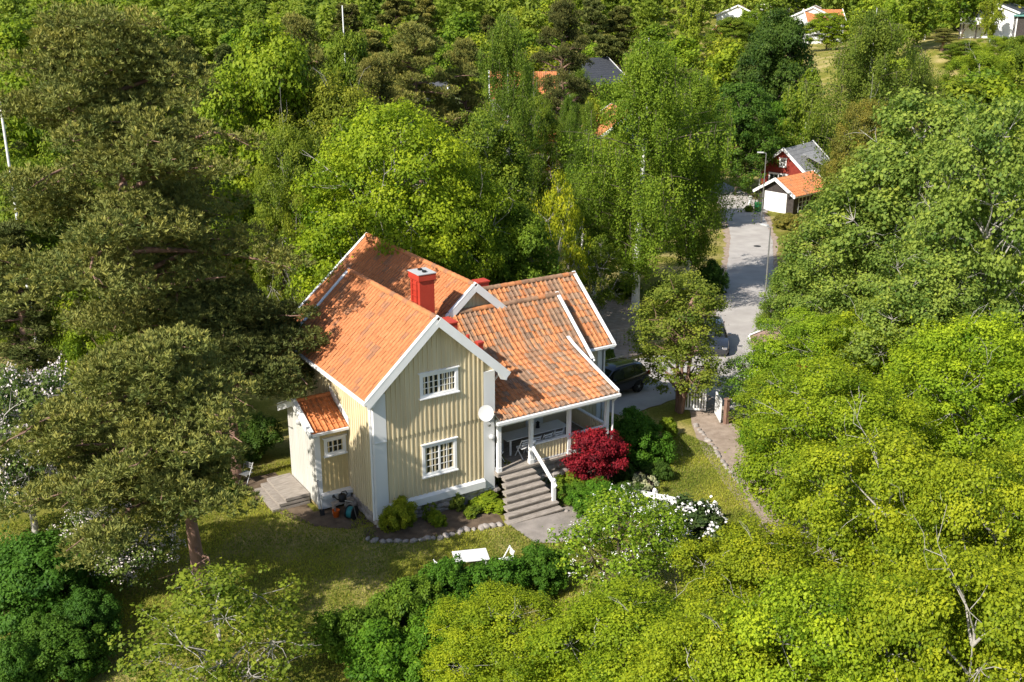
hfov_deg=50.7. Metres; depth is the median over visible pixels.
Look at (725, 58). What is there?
broadleaf tree
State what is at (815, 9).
house
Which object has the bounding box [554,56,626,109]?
wood house
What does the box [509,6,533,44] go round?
birch tree
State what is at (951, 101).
broadleaf tree
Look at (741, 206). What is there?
garage forecourt
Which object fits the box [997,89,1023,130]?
broadleaf tree
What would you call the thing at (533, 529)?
stone paving
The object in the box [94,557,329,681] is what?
young tree
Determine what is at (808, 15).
house
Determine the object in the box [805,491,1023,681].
maple tree
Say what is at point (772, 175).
window
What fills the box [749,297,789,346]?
aspen tree
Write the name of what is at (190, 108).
pine tree
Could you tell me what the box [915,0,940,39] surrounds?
birch tree
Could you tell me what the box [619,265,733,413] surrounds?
tree
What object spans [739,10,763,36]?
broadleaf tree
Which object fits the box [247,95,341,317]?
broadleaf tree
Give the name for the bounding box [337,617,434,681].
hedge bush
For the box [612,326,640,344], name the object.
wire fence
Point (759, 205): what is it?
waste bin
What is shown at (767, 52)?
linden tree
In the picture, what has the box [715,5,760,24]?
house
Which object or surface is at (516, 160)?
broadleaf tree
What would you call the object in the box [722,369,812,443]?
broadleaf tree
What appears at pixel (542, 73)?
wood house
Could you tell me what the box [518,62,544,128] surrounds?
birch tree
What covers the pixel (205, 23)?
wood
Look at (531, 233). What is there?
maple tree
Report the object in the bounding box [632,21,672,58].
broadleaf tree
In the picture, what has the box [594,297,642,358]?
bare ground
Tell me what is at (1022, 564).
maple tree
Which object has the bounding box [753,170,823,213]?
garage
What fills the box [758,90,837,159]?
linden tree
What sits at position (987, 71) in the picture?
broadleaf tree
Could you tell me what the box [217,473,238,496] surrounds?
shrub
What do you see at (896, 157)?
aspen tree
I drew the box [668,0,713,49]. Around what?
birch tree
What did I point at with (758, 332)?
shed
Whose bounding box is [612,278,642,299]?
shrub
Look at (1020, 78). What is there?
birch tree
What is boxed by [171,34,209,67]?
pine tree
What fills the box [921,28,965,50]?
pine tree
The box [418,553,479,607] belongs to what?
hedge bush
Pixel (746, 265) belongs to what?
road
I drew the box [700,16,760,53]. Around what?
tree
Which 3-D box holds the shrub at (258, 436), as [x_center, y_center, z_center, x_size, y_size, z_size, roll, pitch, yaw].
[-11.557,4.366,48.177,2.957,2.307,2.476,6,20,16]
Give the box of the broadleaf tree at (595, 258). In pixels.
[568,232,634,315]
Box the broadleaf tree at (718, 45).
[690,34,740,90]
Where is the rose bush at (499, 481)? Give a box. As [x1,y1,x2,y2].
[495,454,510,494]
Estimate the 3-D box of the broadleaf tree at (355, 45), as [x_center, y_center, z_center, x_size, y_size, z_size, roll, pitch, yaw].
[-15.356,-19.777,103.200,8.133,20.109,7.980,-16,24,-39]
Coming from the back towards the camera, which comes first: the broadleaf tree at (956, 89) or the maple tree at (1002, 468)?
the broadleaf tree at (956, 89)
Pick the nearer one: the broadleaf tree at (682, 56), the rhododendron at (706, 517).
the rhododendron at (706, 517)
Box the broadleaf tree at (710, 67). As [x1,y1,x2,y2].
[704,57,731,98]
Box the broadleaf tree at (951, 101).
[906,98,985,201]
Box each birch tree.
[198,177,217,234]
[230,42,243,56]
[339,50,357,64]
[423,45,457,85]
[459,11,560,196]
[466,73,490,113]
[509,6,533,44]
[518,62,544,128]
[548,94,583,198]
[550,35,740,310]
[551,141,614,274]
[553,130,593,177]
[557,67,598,130]
[557,149,630,298]
[572,100,602,148]
[582,93,607,145]
[607,175,655,262]
[626,158,660,238]
[631,70,764,289]
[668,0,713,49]
[774,67,829,147]
[779,5,948,200]
[881,0,912,64]
[886,52,947,108]
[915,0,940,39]
[977,0,1007,40]
[1000,50,1022,88]
[1010,60,1023,92]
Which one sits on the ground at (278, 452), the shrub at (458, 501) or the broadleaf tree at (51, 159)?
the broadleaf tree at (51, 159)
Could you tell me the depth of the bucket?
42.62 m
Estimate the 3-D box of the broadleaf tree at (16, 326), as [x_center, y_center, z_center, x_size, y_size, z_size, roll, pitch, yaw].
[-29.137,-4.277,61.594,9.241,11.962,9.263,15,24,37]
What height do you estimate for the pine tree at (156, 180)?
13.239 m
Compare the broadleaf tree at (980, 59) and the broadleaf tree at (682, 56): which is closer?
the broadleaf tree at (980, 59)
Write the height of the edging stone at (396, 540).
0.213 m
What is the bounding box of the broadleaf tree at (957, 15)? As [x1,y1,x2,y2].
[936,0,989,38]
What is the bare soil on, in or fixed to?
on the ground at (278, 452)
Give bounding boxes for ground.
[0,0,1018,681]
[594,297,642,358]
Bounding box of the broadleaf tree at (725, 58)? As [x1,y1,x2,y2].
[703,38,744,111]
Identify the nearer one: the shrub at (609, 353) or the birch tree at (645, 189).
the shrub at (609, 353)
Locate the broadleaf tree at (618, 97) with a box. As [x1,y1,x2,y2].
[600,81,631,110]
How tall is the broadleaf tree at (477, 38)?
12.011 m
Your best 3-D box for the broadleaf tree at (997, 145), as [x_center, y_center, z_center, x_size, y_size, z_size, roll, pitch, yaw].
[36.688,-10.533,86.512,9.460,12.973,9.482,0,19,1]
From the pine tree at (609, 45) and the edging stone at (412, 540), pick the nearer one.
the edging stone at (412, 540)
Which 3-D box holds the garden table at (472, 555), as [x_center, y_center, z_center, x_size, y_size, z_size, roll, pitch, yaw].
[-1.474,7.972,38.670,1.240,0.710,0.795,-4,19,-11]
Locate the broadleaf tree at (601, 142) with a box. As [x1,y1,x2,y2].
[574,130,650,214]
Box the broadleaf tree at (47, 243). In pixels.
[0,151,85,361]
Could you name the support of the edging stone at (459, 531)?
on the flower bed at (455, 521)
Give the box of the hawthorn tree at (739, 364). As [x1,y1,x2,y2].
[716,352,777,409]
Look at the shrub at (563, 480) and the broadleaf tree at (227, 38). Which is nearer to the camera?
the shrub at (563, 480)
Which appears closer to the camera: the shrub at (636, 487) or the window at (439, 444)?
the window at (439, 444)
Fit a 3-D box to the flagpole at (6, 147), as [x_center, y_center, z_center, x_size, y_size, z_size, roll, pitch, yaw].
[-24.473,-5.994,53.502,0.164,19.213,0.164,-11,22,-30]
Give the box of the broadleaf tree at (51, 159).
[31,120,157,305]
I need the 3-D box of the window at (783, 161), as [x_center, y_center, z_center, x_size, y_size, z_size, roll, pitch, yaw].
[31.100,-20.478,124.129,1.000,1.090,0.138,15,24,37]
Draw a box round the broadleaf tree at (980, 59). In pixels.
[936,39,1015,91]
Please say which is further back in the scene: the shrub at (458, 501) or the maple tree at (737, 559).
the shrub at (458, 501)
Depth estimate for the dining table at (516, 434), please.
46.08 m
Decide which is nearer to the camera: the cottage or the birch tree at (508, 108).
the birch tree at (508, 108)
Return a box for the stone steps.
[254,473,309,512]
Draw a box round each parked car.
[602,356,650,391]
[698,315,730,355]
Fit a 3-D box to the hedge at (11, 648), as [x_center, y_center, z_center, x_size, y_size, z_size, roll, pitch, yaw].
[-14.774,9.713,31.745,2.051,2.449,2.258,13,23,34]
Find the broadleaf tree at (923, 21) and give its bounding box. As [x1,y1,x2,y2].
[898,0,939,49]
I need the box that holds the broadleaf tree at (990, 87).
[962,69,1023,126]
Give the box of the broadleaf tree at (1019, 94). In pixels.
[991,86,1023,139]
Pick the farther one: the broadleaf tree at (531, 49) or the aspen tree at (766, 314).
the broadleaf tree at (531, 49)
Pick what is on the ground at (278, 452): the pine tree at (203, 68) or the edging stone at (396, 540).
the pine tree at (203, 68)
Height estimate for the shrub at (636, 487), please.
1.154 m
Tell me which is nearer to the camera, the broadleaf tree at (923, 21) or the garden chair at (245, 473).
the garden chair at (245, 473)
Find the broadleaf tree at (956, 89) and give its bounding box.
[934,75,1006,126]
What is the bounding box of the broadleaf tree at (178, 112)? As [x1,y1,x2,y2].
[157,84,199,153]
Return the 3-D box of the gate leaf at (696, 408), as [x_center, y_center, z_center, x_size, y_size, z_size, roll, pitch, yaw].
[9.532,3.068,56.576,1.250,1.200,0.077,3,19,8]
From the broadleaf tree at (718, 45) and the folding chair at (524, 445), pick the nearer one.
the folding chair at (524, 445)
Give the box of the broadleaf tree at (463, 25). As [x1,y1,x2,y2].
[432,8,489,67]
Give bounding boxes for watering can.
[332,490,347,502]
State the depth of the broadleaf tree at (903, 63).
151.43 m
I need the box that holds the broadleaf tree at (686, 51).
[660,32,703,69]
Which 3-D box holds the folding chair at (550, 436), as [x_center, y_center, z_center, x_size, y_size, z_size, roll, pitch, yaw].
[1.403,4.241,45.751,0.460,0.899,0.573,-14,23,-35]
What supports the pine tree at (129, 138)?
on the ground at (278, 452)
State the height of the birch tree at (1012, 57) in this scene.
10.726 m
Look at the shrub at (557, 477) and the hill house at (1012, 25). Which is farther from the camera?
the hill house at (1012, 25)
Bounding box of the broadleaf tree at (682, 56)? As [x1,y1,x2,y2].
[662,39,701,65]
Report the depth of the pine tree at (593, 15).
208.16 m
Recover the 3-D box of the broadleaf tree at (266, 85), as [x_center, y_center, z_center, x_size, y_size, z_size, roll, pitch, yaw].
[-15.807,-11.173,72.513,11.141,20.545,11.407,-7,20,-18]
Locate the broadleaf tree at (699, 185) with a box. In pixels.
[652,124,727,217]
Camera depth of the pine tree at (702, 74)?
139.69 m
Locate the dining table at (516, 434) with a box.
[501,419,565,455]
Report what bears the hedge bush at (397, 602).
on the ground at (278, 452)
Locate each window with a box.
[322,433,347,457]
[417,365,459,400]
[421,436,458,478]
[768,172,788,180]
[779,157,787,167]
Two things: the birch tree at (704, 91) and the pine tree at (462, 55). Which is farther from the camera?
the pine tree at (462, 55)
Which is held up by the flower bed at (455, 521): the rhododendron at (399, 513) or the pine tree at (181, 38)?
the rhododendron at (399, 513)
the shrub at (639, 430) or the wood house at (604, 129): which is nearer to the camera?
the shrub at (639, 430)
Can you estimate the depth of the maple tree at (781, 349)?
53.92 m
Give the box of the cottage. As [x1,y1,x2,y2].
[759,140,828,185]
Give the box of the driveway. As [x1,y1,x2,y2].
[601,355,700,414]
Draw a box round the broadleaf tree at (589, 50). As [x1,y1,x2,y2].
[581,40,601,57]
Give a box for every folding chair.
[515,439,527,459]
[538,432,552,440]
[552,430,563,437]
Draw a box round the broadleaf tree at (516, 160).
[456,107,539,274]
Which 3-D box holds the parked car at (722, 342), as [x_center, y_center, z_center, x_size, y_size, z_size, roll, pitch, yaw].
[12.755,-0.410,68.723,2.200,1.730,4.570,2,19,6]
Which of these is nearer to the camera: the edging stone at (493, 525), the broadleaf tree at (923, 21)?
the edging stone at (493, 525)
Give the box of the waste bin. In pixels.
[754,202,761,211]
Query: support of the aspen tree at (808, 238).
on the ground at (278, 452)
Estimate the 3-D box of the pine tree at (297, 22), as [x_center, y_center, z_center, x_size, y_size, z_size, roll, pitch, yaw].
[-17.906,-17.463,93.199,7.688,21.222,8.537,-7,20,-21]
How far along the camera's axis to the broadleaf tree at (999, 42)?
166.22 m
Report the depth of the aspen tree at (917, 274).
47.35 m
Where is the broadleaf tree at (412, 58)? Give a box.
[389,19,433,76]
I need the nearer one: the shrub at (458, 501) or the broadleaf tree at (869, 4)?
the shrub at (458, 501)
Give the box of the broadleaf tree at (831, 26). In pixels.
[803,12,853,49]
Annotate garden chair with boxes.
[238,461,254,484]
[498,545,514,559]
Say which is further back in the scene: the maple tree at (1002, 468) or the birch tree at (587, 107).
the birch tree at (587, 107)
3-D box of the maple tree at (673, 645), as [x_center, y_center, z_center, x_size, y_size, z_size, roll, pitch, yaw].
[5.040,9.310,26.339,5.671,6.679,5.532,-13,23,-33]
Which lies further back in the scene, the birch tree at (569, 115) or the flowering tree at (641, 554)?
the birch tree at (569, 115)
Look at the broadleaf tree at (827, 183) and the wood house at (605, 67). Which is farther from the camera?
the wood house at (605, 67)
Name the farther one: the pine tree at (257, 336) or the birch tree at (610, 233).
the birch tree at (610, 233)
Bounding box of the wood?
[0,0,1023,70]
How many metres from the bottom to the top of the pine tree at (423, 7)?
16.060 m
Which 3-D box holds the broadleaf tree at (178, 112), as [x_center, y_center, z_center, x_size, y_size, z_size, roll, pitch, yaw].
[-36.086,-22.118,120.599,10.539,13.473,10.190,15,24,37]
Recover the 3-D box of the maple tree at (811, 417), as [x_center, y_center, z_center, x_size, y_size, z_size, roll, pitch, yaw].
[11.961,4.409,40.383,7.568,7.600,7.806,7,20,21]
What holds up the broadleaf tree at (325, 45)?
on the ground at (278, 452)
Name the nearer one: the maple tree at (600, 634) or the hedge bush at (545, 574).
the maple tree at (600, 634)
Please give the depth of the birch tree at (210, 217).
90.85 m
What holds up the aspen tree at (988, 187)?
on the ground at (278, 452)
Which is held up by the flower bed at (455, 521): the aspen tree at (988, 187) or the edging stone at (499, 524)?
the edging stone at (499, 524)
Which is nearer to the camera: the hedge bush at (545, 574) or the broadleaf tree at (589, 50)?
the hedge bush at (545, 574)
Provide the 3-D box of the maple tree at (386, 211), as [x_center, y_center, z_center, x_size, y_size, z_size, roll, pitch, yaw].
[-6.138,-5.166,59.372,12.442,16.373,12.833,9,21,25]
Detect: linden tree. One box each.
[712,78,785,195]
[730,5,821,137]
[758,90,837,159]
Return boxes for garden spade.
[315,480,324,515]
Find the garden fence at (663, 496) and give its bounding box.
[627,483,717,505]
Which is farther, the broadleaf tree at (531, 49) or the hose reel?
the broadleaf tree at (531, 49)
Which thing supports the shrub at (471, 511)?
on the flower bed at (455, 521)
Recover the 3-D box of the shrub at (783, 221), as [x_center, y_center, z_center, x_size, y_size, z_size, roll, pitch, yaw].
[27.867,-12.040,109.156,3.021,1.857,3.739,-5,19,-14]
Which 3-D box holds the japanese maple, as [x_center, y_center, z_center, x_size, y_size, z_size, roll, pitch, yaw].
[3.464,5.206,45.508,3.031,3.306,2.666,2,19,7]
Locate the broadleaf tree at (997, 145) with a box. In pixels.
[924,130,1022,199]
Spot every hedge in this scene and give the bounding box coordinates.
[0,528,113,637]
[0,634,47,681]
[11,609,118,681]
[50,584,125,645]
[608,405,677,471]
[695,258,729,294]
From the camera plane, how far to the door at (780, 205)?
117.40 m
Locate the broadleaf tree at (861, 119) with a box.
[816,79,890,193]
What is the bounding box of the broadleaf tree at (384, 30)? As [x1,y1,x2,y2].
[370,23,396,52]
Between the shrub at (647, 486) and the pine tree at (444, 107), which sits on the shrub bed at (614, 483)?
the shrub at (647, 486)
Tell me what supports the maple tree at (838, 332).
on the ground at (278, 452)
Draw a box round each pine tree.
[0,0,316,414]
[0,140,26,167]
[0,321,264,592]
[141,143,209,299]
[153,66,178,87]
[159,272,331,483]
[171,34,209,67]
[178,79,261,266]
[184,53,208,79]
[210,43,234,73]
[274,11,340,129]
[307,47,328,75]
[327,2,364,41]
[351,29,395,79]
[351,52,408,173]
[375,0,415,35]
[378,19,480,193]
[414,0,440,51]
[432,104,459,144]
[433,36,499,142]
[479,14,495,42]
[529,0,601,163]
[573,0,608,44]
[591,35,625,70]
[605,5,639,68]
[670,0,705,29]
[677,67,705,101]
[726,42,779,98]
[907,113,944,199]
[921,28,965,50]
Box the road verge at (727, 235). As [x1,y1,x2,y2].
[695,192,849,434]
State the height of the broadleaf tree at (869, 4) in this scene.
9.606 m
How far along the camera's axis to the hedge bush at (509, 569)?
36.33 m
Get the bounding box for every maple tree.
[272,94,504,299]
[403,144,522,283]
[415,578,578,681]
[477,199,567,284]
[510,571,719,681]
[611,589,809,681]
[660,509,864,666]
[670,559,983,681]
[722,352,941,544]
[735,304,891,411]
[762,390,1012,644]
[803,293,964,416]
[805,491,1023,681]
[858,303,1023,513]
[862,436,1023,678]
[970,545,1023,681]
[990,415,1023,523]
[1009,292,1023,399]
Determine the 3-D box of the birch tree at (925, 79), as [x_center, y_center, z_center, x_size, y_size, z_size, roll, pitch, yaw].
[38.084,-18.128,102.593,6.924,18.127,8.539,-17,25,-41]
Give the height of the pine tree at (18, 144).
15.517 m
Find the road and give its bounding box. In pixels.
[699,183,839,465]
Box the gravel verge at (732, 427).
[729,423,783,477]
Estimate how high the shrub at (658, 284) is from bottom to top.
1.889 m
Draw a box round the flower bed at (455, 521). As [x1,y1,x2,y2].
[363,505,503,539]
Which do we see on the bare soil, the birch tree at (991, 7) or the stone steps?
the stone steps
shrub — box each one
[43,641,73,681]
[210,435,246,473]
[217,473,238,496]
[225,411,283,462]
[421,502,437,519]
[427,510,447,527]
[448,492,465,511]
[463,504,480,519]
[465,489,504,514]
[542,475,558,483]
[556,471,585,493]
[557,479,589,505]
[566,475,631,522]
[603,348,615,361]
[608,460,635,483]
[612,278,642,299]
[615,480,644,506]
[630,472,658,498]
[641,458,673,482]
[645,281,671,305]
[659,416,678,437]
[738,418,780,457]
[745,204,753,211]
[771,212,805,230]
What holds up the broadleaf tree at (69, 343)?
on the ground at (278, 452)
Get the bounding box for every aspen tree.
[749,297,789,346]
[758,250,829,338]
[760,192,906,340]
[803,83,1023,326]
[833,232,993,422]
[885,88,1023,417]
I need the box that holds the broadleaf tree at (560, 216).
[529,164,595,283]
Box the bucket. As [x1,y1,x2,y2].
[332,508,339,517]
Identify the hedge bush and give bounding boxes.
[306,602,392,663]
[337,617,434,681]
[366,573,446,636]
[403,592,483,681]
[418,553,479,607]
[464,554,531,602]
[519,539,574,600]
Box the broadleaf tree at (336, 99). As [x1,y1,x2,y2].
[263,63,414,278]
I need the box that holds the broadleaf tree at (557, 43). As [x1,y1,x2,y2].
[534,36,567,63]
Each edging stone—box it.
[370,537,378,542]
[393,538,402,542]
[410,538,417,542]
[422,535,430,540]
[437,535,443,540]
[442,532,449,537]
[456,528,463,534]
[462,526,470,531]
[478,524,484,530]
[481,523,490,528]
[488,522,496,527]
[496,522,503,526]
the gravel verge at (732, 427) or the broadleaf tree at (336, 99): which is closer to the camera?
the gravel verge at (732, 427)
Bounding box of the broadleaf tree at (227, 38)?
[214,26,245,49]
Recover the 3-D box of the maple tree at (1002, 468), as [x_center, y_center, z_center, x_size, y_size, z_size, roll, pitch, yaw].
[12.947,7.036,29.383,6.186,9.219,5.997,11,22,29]
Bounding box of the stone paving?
[505,506,586,542]
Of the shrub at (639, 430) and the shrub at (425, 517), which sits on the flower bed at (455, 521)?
the shrub at (425, 517)
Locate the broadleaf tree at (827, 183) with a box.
[802,142,912,290]
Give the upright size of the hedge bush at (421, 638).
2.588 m
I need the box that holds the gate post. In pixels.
[723,397,730,424]
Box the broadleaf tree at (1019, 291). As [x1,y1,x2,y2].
[912,164,1023,333]
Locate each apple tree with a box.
[0,352,88,536]
[38,485,185,590]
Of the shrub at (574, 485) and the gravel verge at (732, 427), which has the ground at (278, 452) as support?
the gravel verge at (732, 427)
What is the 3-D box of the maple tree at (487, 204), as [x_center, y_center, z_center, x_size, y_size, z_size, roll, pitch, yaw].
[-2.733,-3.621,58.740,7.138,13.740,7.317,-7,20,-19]
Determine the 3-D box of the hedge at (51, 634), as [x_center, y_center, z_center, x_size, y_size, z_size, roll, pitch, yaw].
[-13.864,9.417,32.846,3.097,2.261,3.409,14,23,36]
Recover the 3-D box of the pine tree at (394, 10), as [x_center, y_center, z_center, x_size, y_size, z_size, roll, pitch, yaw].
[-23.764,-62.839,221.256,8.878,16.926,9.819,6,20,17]
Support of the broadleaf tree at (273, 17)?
on the ground at (278, 452)
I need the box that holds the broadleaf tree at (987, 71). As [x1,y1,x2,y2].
[954,63,1017,110]
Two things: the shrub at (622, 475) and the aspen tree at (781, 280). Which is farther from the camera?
the aspen tree at (781, 280)
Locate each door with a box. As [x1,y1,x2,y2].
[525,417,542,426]
[764,190,775,211]
[775,192,786,212]
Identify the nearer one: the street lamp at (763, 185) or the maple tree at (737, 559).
the maple tree at (737, 559)
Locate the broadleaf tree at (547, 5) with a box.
[532,0,587,50]
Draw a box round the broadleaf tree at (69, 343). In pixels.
[44,271,161,422]
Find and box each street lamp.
[757,152,766,221]
[760,223,770,310]
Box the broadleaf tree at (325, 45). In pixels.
[321,38,340,49]
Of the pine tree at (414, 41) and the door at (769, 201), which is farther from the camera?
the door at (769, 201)
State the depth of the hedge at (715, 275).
82.57 m
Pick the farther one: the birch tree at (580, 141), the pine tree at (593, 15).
the pine tree at (593, 15)
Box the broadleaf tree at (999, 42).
[968,35,1013,58]
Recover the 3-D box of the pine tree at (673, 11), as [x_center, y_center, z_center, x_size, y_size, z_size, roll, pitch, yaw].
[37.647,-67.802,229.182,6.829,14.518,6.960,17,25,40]
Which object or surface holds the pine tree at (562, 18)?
on the ground at (278, 452)
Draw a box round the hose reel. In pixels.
[344,500,358,519]
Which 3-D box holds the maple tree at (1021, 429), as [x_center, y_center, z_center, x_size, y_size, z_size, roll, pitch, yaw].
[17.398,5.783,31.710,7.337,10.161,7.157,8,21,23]
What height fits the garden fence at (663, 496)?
1.096 m
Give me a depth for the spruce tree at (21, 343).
46.72 m
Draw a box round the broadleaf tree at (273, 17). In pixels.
[267,10,282,26]
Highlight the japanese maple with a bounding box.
[559,425,630,482]
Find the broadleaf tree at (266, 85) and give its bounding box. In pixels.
[192,15,346,296]
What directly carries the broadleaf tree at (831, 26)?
on the ground at (278, 452)
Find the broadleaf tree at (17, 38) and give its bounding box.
[0,14,88,308]
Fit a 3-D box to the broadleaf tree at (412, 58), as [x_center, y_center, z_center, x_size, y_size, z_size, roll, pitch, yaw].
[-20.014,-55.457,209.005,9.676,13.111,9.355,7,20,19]
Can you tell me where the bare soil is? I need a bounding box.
[239,472,369,528]
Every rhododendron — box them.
[377,495,417,532]
[646,492,727,558]
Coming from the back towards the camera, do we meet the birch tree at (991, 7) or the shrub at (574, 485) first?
the birch tree at (991, 7)
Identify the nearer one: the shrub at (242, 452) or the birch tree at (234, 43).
the shrub at (242, 452)
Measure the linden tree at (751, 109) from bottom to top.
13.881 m
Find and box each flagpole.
[0,102,36,340]
[342,5,345,62]
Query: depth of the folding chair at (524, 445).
45.10 m
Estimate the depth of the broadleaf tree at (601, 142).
101.22 m
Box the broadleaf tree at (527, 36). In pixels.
[509,27,549,71]
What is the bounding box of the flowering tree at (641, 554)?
[542,484,711,601]
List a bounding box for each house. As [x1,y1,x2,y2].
[277,232,620,527]
[385,82,451,106]
[488,71,557,109]
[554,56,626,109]
[581,104,641,156]
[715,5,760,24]
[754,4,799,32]
[791,5,825,24]
[802,9,844,43]
[958,2,1023,38]
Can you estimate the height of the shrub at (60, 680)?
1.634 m
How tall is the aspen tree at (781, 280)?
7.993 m
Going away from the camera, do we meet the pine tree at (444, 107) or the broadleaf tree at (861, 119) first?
the broadleaf tree at (861, 119)
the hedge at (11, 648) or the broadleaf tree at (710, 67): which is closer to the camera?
the hedge at (11, 648)
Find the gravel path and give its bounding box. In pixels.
[689,402,832,556]
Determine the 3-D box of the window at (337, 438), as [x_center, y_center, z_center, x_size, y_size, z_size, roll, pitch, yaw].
[-6.985,4.137,42.740,1.020,0.810,0.138,-11,22,-30]
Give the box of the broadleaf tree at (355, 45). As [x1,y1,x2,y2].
[316,26,385,110]
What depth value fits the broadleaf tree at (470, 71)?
192.96 m
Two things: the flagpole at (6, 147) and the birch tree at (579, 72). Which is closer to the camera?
the flagpole at (6, 147)
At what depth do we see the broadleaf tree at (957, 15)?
186.80 m
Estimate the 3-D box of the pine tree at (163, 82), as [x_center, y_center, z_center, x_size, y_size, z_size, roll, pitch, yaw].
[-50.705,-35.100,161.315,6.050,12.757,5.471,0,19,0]
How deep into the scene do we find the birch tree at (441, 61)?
173.50 m
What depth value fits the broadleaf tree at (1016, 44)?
155.77 m
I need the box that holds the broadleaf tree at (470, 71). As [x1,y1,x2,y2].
[448,61,488,91]
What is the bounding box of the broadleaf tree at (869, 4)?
[845,0,885,38]
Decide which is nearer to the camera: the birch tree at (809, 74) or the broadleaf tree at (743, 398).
the broadleaf tree at (743, 398)
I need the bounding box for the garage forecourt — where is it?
[729,200,768,211]
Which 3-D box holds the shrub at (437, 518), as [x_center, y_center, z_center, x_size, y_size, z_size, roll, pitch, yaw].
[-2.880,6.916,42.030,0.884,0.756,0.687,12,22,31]
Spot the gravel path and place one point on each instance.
(717, 432)
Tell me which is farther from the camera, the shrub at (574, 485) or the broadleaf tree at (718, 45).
the broadleaf tree at (718, 45)
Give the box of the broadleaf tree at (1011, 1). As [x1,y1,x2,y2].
[961,0,1021,7]
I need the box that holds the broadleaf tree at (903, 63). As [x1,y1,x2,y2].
[887,56,937,90]
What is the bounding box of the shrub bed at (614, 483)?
[549,468,654,506]
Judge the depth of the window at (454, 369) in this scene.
41.36 m
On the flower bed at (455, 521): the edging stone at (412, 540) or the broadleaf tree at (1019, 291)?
the edging stone at (412, 540)
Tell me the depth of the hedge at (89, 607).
34.15 m
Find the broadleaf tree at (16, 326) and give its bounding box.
[0,168,86,342]
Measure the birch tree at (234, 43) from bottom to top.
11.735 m
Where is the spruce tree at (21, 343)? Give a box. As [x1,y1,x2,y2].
[0,218,83,422]
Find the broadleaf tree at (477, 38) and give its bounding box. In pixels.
[465,29,498,79]
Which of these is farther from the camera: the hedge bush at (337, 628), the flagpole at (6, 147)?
the flagpole at (6, 147)
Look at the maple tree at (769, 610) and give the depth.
23.99 m
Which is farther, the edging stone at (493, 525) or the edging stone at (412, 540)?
the edging stone at (493, 525)
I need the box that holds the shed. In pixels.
[748,327,807,369]
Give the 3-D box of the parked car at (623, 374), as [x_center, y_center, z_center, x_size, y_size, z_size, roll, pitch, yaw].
[5.371,2.042,59.329,4.570,1.730,2.200,-14,23,-35]
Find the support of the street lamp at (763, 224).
on the road verge at (727, 235)
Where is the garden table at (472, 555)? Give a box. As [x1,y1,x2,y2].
[452,548,489,562]
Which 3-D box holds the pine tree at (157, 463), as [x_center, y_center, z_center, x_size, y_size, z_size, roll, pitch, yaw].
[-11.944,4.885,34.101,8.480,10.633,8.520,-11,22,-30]
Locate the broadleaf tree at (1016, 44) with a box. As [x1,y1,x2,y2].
[994,35,1023,85]
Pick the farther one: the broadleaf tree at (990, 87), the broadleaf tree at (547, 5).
the broadleaf tree at (547, 5)
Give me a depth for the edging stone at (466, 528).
41.61 m
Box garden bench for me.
[330,497,353,513]
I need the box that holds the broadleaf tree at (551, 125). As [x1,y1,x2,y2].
[516,82,571,225]
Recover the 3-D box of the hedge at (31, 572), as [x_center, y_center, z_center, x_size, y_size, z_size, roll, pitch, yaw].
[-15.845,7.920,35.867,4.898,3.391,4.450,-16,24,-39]
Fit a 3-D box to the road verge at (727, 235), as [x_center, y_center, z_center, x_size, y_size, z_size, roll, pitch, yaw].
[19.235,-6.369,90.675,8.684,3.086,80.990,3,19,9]
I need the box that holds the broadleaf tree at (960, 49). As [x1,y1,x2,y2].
[936,40,984,64]
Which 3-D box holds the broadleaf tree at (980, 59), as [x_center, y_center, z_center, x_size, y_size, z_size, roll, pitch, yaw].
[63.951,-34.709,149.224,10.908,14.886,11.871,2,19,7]
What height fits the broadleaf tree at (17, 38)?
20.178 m
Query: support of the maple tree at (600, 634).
on the ground at (278, 452)
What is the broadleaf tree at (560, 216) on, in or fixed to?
on the ground at (278, 452)
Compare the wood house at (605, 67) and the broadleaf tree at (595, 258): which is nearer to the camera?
the broadleaf tree at (595, 258)
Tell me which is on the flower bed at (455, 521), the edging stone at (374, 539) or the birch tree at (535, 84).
the edging stone at (374, 539)
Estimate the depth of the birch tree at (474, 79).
166.22 m
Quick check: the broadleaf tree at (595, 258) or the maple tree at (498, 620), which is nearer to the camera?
the maple tree at (498, 620)
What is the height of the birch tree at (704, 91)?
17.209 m
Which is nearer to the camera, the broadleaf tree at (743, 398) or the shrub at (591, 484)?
the shrub at (591, 484)
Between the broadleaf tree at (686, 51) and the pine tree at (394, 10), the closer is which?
the broadleaf tree at (686, 51)
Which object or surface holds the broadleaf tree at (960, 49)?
on the ground at (278, 452)
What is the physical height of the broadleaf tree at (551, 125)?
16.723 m
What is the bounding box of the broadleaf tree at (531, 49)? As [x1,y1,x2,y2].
[512,42,559,71]
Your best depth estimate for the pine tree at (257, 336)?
42.27 m
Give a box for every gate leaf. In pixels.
[685,389,706,410]
[714,391,721,421]
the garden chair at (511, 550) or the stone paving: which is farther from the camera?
the stone paving
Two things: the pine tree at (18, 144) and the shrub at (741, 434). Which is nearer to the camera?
the shrub at (741, 434)
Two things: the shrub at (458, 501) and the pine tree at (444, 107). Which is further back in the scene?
the pine tree at (444, 107)
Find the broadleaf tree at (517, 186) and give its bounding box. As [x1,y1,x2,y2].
[483,148,544,261]
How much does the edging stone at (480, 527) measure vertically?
0.220 m

